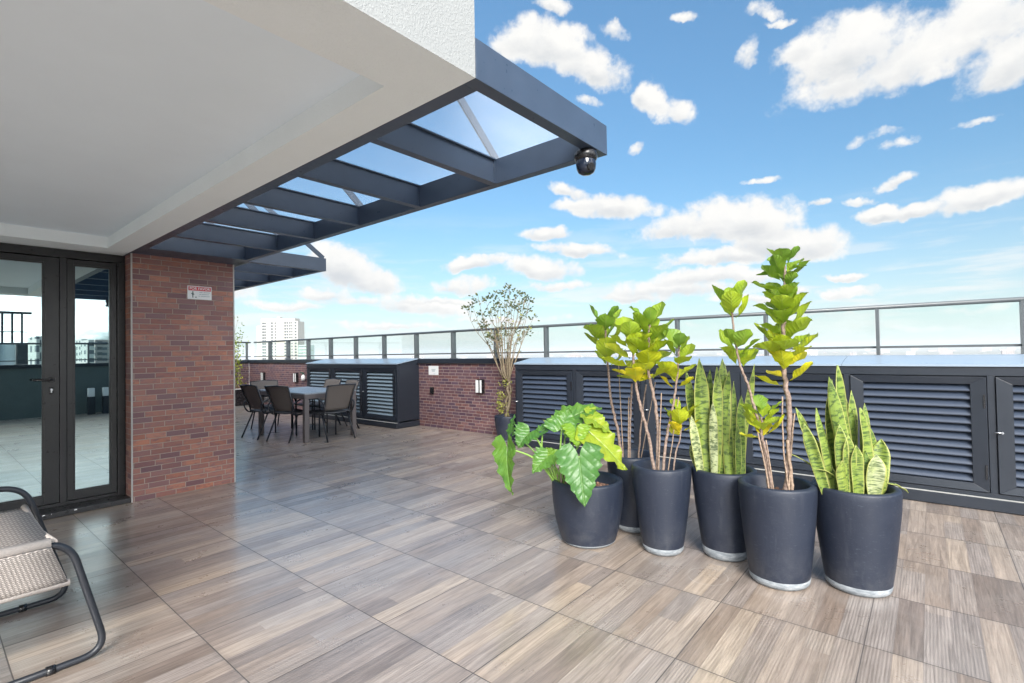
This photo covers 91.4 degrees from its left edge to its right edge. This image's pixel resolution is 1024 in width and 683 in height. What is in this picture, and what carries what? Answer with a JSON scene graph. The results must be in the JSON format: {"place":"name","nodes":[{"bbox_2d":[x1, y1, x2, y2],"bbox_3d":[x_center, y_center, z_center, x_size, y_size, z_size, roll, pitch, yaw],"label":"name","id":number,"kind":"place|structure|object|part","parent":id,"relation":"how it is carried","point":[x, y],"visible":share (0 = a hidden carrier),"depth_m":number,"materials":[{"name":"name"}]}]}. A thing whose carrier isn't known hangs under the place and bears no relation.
{"place":"outdoors","nodes":[
{"label":"outdoors","id":0,"kind":"place"},
{"bbox_2d":[0,0,474,519],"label":"building","id":1,"kind":"structure","parent":0,"point":[127,127],"depth_m":2.84,"materials":[{"name":"white paint"}]},
{"bbox_2d":[0,252,58,511],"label":"door","id":2,"kind":"structure","parent":1,"relation":"in","point":[29,284],"depth_m":4.24,"materials":[{"name":"brown metal"}]},
{"bbox_2d":[187,285,211,299],"bbox_3d":[-3.139,-0.488,5.025,0.008,0.133,0.217,-2,-1,40],"label":"sign","id":3,"kind":"object","parent":1,"relation":"attached to","point":[199,292],"visible":1,"depth_m":5.02,"materials":[{"name":"white plastic"}]},
{"bbox_2d":[206,207,325,290],"bbox_3d":[-4.003,-1.150,6.766,4.048,0.767,0.894,-2,-1,40],"label":"pergola","id":4,"kind":"object","parent":1,"relation":"attached to","point":[279,266],"visible":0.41,"depth_m":5.83,"materials":[{"name":"metal"}]},
{"bbox_2d":[130,38,606,264],"bbox_3d":[-1.526,-1.340,3.550,4.409,0.936,0.939,-2,-1,40],"label":"pergola","id":5,"kind":"object","parent":1,"relation":"attached to","point":[508,84],"visible":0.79,"depth_m":2.88,"materials":[{"name":"metal"}]},
{"bbox_2d":[574,148,597,175],"bbox_3d":[0.362,-0.868,2.437,0.120,0.114,0.116,-2,-1,40],"label":"security camera","id":6,"kind":"object","parent":5,"relation":"attached to","point":[585,159],"visible":1,"depth_m":2.40,"materials":[{"name":"black plastic"}]},
{"bbox_2d":[257,317,304,359],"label":"apartment tower","id":7,"kind":"structure","parent":0,"point":[274,329],"depth_m":500.38,"materials":[{"name":"white concrete"}]},
{"bbox_2d":[262,354,296,359],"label":"lower windows","id":8,"kind":"structure","parent":7,"relation":"in","point":[291,354],"depth_m":499.85,"materials":[{"name":"grey glass"}]},
{"bbox_2d":[298,345,313,358],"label":"office block","id":9,"kind":"structure","parent":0,"point":[301,349],"depth_m":470.05,"materials":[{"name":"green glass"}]},
{"bbox_2d":[0,407,1023,682],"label":"terrace floor","id":10,"kind":"structure","parent":0,"point":[370,553],"depth_m":2.72,"materials":[{"name":"brown tile"}]},
{"bbox_2d":[0,486,105,682],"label":"lounge chair","id":11,"kind":"object","parent":10,"relation":"on","point":[30,564],"visible":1,"depth_m":2.12,"materials":[{"name":"beige plastic"}]},
{"bbox_2d":[235,317,248,407],"bbox_3d":[-7.408,0.522,12.669,1.123,2.343,1.423,-2,-1,40],"label":"potted plant","id":12,"kind":"object","parent":10,"relation":"on","point":[240,399],"visible":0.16,"depth_m":12.78,"materials":[{"name":"green plant"}]},
{"bbox_2d":[235,360,248,386],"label":"parapet wall","id":13,"kind":"structure","parent":10,"relation":"on","point":[244,370],"depth_m":13.62,"materials":[{"name":"brick"}]},
{"bbox_2d":[235,342,250,359],"bbox_3d":[-8.819,0.249,11.983,0.120,0.499,4.900,-2,-1,40],"label":"railing","id":14,"kind":"object","parent":13,"relation":"on","point":[246,346],"visible":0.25,"depth_m":13.76,"materials":[{"name":"metal"}]},
{"bbox_2d":[239,384,292,439],"bbox_3d":[-4.043,1.121,8.211,0.552,0.872,0.656,-2,-1,34],"label":"dining chair","id":15,"kind":"object","parent":10,"relation":"on","point":[253,397],"visible":0.75,"depth_m":8.04,"materials":[{"name":"brown fabric"}]},
{"bbox_2d":[250,380,291,428],"bbox_3d":[-4.385,1.144,9.068,0.656,0.872,0.552,-2,-2,44],"label":"dining chair","id":16,"kind":"object","parent":10,"relation":"on","point":[260,384],"visible":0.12,"depth_m":9.20,"materials":[{"name":"brown fabric"}]},
{"bbox_2d":[264,385,319,442],"bbox_3d":[-3.460,1.104,7.858,0.552,0.872,0.656,-2,-1,24],"label":"dining chair","id":17,"kind":"object","parent":10,"relation":"on","point":[280,399],"visible":0.88,"depth_m":7.68,"materials":[{"name":"brown fabric"}]},
{"bbox_2d":[258,387,355,442],"bbox_3d":[-3.425,1.172,8.323,1.580,0.739,0.880,-2,-1,40],"label":"dining table","id":18,"kind":"object","parent":10,"relation":"on","point":[305,394],"visible":0.64,"depth_m":7.87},
{"bbox_2d":[296,378,341,429],"bbox_3d":[-3.545,1.132,9.236,0.552,0.872,0.656,-2,-1,36],"label":"dining chair","id":19,"kind":"object","parent":10,"relation":"on","point":[332,381],"visible":0.23,"depth_m":9.39,"materials":[{"name":"brown fabric"}]},
{"bbox_2d":[309,384,355,442],"bbox_3d":[-2.832,1.093,7.861,0.656,0.872,0.552,-2,-1,40],"label":"dining chair","id":20,"kind":"object","parent":10,"relation":"on","point":[338,398],"visible":0.9,"depth_m":7.73,"materials":[{"name":"metal"}]},
{"bbox_2d":[314,379,359,432],"bbox_3d":[-3.074,1.117,8.842,0.656,0.872,0.552,0,-2,-44],"label":"dining chair","id":21,"kind":"object","parent":10,"relation":"on","point":[353,381],"visible":0.2,"depth_m":8.84,"materials":[{"name":"brown fabric"}]},
{"bbox_2d":[306,358,419,428],"bbox_3d":[-3.067,0.955,9.916,3.161,1.220,0.535,-2,-1,40],"label":"louvred cabinet","id":22,"kind":"object","parent":10,"relation":"on","point":[387,393],"visible":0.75,"depth_m":9.15,"materials":[{"name":"metal"}]},
{"bbox_3d":[-4.029,1.003,10.432,0.971,0.901,0.097,-2,-1,40],"label":"door","id":23,"kind":"part","parent":22,"relation":"part of","materials":[{"name":"paint"}]},
{"bbox_3d":[-3.226,0.976,9.763,1.061,0.901,0.097,-2,-1,40],"label":"door","id":24,"kind":"part","parent":22,"relation":"part of","materials":[{"name":"paint"}]},
{"bbox_3d":[-2.417,0.949,9.087,0.991,0.901,0.097,-2,-1,40],"label":"door","id":25,"kind":"part","parent":22,"relation":"part of","materials":[{"name":"paint"}]},
{"bbox_2d":[248,358,529,434],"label":"parapet wall","id":26,"kind":"structure","parent":10,"relation":"on","point":[455,401],"depth_m":8.54,"materials":[{"name":"brick"}]},
{"bbox_2d":[261,372,264,379],"bbox_3d":[-6.535,0.922,13.120,0.150,0.224,0.061,-2,-1,40],"label":"wall lamp","id":27,"kind":"object","parent":26,"relation":"attached to","point":[262,375],"visible":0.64,"depth_m":13.08,"materials":[{"name":"white plastic"}]},
{"bbox_2d":[293,373,297,381],"bbox_3d":[-5.191,0.868,11.998,0.150,0.224,0.061,-2,-1,40],"label":"wall lamp","id":28,"kind":"object","parent":26,"relation":"attached to","point":[295,377],"visible":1,"depth_m":11.96,"materials":[{"name":"white plastic"}]},
{"bbox_2d":[300,372,305,380],"bbox_3d":[-4.908,0.823,11.727,0.095,0.205,0.115,-2,-1,40],"label":"dispenser bottle","id":29,"kind":"object","parent":26,"relation":"attached to","point":[303,377],"visible":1,"depth_m":11.70,"materials":[{"name":"white plastic"}]},
{"bbox_2d":[429,366,437,374],"bbox_3d":[-1.393,0.512,8.866,0.255,0.160,0.006,-2,-1,40],"label":"notice","id":30,"kind":"object","parent":26,"relation":"attached to","point":[433,370],"visible":1,"depth_m":8.86,"materials":[{"name":"white plastic"}]},
{"bbox_2d":[475,379,484,392],"bbox_3d":[-0.519,0.728,8.100,0.150,0.224,0.061,-2,-1,40],"label":"wall lamp","id":31,"kind":"object","parent":26,"relation":"attached to","point":[480,385],"visible":1,"depth_m":8.07,"materials":[{"name":"white metal"}]},
{"bbox_2d":[254,297,1023,359],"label":"railing","id":32,"kind":"object","parent":26,"relation":"on","point":[546,352],"visible":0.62,"depth_m":6.05,"materials":[{"name":"metal"}]},
{"bbox_2d":[461,283,539,441],"bbox_3d":[-0.163,0.313,7.439,1.186,2.308,0.703,-1,-1,3],"label":"potted shrub","id":33,"kind":"object","parent":10,"relation":"on","point":[502,421],"visible":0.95,"depth_m":7.45,"materials":[{"name":"green plant"}]},
{"bbox_2d":[491,402,627,548],"bbox_3d":[0.345,0.912,3.477,0.783,0.941,0.739,-2,-1,40],"label":"potted philodendron","id":34,"kind":"object","parent":10,"relation":"on","point":[587,499],"visible":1,"depth_m":3.35,"materials":[{"name":"plant"}]},
{"bbox_2d":[583,304,655,532],"bbox_3d":[0.801,0.548,3.714,0.551,1.661,0.375,-1,-1,-4],"label":"potted fig","id":35,"kind":"object","parent":10,"relation":"on","point":[600,331],"visible":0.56,"depth_m":3.62,"materials":[{"name":"plant"}]},
{"bbox_2d":[601,301,700,556],"bbox_3d":[0.908,0.546,3.299,0.644,1.645,0.394,-1,-1,1],"label":"potted fig","id":36,"kind":"object","parent":10,"relation":"on","point":[662,489],"visible":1,"depth_m":3.21,"materials":[{"name":"plant"}]},
{"bbox_2d":[685,358,757,561],"bbox_3d":[1.371,0.732,3.229,0.396,1.255,0.434,-2,-1,40],"label":"potted snake plant","id":37,"kind":"object","parent":10,"relation":"on","point":[717,452],"visible":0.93,"depth_m":3.16,"materials":[{"name":"green plant"}]},
{"bbox_2d":[712,246,817,590],"bbox_3d":[1.456,0.406,2.848,0.486,1.889,0.462,-2,-1,40],"label":"potted fig","id":38,"kind":"object","parent":10,"relation":"on","point":[779,515],"visible":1,"depth_m":2.77,"materials":[{"name":"plant"}]},
{"bbox_2d":[514,354,1023,514],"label":"louvred cabinet","id":39,"kind":"object","parent":10,"relation":"on","point":[948,429],"visible":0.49,"depth_m":4.39,"materials":[{"name":"metal"}]},
{"bbox_3d":[0.424,0.848,6.743,0.948,0.911,0.097,-2,-1,40],"label":"door","id":40,"kind":"part","parent":39,"relation":"part of","materials":[{"name":"paint"}]},
{"bbox_3d":[1.161,0.823,6.128,0.897,0.911,0.097,-2,-1,40],"label":"door","id":41,"kind":"part","parent":39,"relation":"part of","materials":[{"name":"paint"}]},
{"bbox_3d":[1.911,0.798,5.502,0.943,0.911,0.097,-2,-1,40],"label":"door","id":42,"kind":"part","parent":39,"relation":"part of","materials":[{"name":"paint"}]},
{"bbox_3d":[2.689,0.772,4.853,0.897,0.911,0.097,-2,-1,40],"label":"door","id":43,"kind":"part","parent":39,"relation":"part of","materials":[{"name":"paint"}]},
{"bbox_3d":[3.414,0.747,4.248,0.914,0.911,0.097,-2,-1,40],"label":"door","id":44,"kind":"part","parent":39,"relation":"part of","materials":[{"name":"paint"}]},
{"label":"door","id":45,"kind":"part","parent":39,"relation":"part of","materials":[{"name":"paint"}]},
{"bbox_2d":[791,365,908,597],"bbox_3d":[1.859,0.735,2.737,0.489,1.213,0.414,0,-1,-34],"label":"potted snake plant","id":46,"kind":"object","parent":10,"relation":"on","point":[859,511],"visible":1,"depth_m":2.67,"materials":[{"name":"green plant"}]},
{"bbox_2d":[203,0,1023,357],"label":"sky","id":47,"kind":"structure","parent":0,"point":[882,141],"materials":[{"name":"blue"}]},
{"bbox_2d":[235,346,1020,359],"bbox_3d":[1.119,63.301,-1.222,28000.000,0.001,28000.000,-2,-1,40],"label":"ground","id":48,"kind":"structure","parent":0,"point":[958,351],"depth_m":6004.97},
{"bbox_2d":[345,347,1015,358],"bbox_3d":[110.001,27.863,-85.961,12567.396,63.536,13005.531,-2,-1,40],"label":"distant city","id":49,"kind":"object","parent":48,"relation":"on","point":[946,351],"visible":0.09,"depth_m":3597.21,"materials":[{"name":"concrete"}]}
]}

